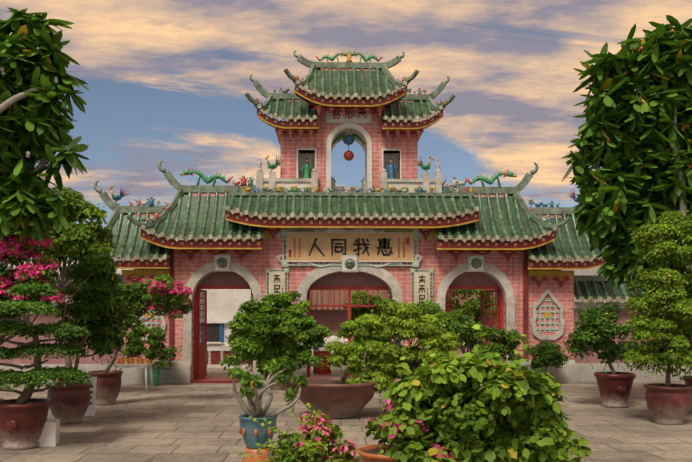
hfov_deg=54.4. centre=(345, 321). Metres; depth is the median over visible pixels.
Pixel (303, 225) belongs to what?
gate
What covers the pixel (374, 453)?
orange plant pot
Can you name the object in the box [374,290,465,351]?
shrub
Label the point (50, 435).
stone block
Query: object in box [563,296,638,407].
urn tree
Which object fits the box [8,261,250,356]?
house
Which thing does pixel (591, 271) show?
house
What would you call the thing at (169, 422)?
ground
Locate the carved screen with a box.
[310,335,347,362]
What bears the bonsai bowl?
on the ground
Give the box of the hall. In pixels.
[310,289,496,352]
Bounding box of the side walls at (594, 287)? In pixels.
[0,275,691,381]
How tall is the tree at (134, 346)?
1.952 m
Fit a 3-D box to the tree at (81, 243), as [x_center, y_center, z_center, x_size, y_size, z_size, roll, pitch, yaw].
[-6.504,-0.615,14.706,3.194,4.629,1.366,0,0,-1]
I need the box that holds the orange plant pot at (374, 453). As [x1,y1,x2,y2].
[345,358,432,461]
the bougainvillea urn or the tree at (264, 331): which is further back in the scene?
the tree at (264, 331)
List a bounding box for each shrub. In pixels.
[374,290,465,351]
[417,297,532,364]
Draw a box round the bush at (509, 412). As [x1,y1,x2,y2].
[375,324,592,461]
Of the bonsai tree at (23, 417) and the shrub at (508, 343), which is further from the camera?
the shrub at (508, 343)
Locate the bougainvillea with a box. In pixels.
[0,231,65,399]
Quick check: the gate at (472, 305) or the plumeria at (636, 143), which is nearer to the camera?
the plumeria at (636, 143)
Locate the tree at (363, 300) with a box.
[343,290,384,355]
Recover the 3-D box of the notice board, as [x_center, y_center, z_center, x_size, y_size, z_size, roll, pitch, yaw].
[-4.655,1.355,12.126,0.357,0.710,0.139,0,0,17]
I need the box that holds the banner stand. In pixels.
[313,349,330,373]
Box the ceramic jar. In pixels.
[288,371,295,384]
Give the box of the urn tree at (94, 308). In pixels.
[45,241,137,423]
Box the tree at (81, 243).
[8,187,124,381]
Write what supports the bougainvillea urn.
on the ground
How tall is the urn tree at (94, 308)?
3.044 m
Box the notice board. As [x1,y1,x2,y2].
[84,377,96,415]
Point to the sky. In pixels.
(168, 81)
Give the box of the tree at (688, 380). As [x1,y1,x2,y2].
[666,273,691,404]
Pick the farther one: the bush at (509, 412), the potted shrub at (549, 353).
the potted shrub at (549, 353)
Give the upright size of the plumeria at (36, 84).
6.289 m
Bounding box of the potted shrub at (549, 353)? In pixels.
[523,337,573,375]
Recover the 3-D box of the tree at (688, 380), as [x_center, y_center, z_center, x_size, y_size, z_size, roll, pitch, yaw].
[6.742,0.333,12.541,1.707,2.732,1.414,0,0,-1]
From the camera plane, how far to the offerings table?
16.11 m
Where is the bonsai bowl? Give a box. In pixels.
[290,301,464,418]
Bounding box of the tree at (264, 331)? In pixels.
[223,291,338,389]
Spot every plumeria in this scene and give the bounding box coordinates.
[0,7,89,251]
[561,15,691,291]
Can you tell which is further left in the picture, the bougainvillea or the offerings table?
the bougainvillea
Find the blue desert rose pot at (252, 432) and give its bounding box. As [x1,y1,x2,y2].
[218,355,308,461]
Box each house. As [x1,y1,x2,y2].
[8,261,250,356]
[567,237,684,301]
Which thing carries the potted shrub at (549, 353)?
on the ground
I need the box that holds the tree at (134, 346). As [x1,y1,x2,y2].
[120,318,182,385]
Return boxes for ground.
[0,353,691,461]
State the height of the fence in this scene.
0.800 m
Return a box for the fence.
[207,346,250,367]
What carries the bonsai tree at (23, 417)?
on the ground
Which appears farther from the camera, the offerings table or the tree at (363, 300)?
the tree at (363, 300)
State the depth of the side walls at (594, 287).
19.07 m
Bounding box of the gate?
[93,50,607,383]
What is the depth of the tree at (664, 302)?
11.02 m
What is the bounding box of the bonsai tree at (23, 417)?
[0,281,92,449]
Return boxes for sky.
[0,0,691,265]
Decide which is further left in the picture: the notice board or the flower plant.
the notice board
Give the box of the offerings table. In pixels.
[112,357,153,391]
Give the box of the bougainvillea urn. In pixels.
[88,273,195,405]
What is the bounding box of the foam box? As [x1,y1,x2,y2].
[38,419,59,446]
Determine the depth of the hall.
35.62 m
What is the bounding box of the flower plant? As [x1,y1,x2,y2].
[232,403,369,461]
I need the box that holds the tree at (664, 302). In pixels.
[618,200,691,424]
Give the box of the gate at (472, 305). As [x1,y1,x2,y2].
[448,289,496,351]
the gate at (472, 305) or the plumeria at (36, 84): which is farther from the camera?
the gate at (472, 305)
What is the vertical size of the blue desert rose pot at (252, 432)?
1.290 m

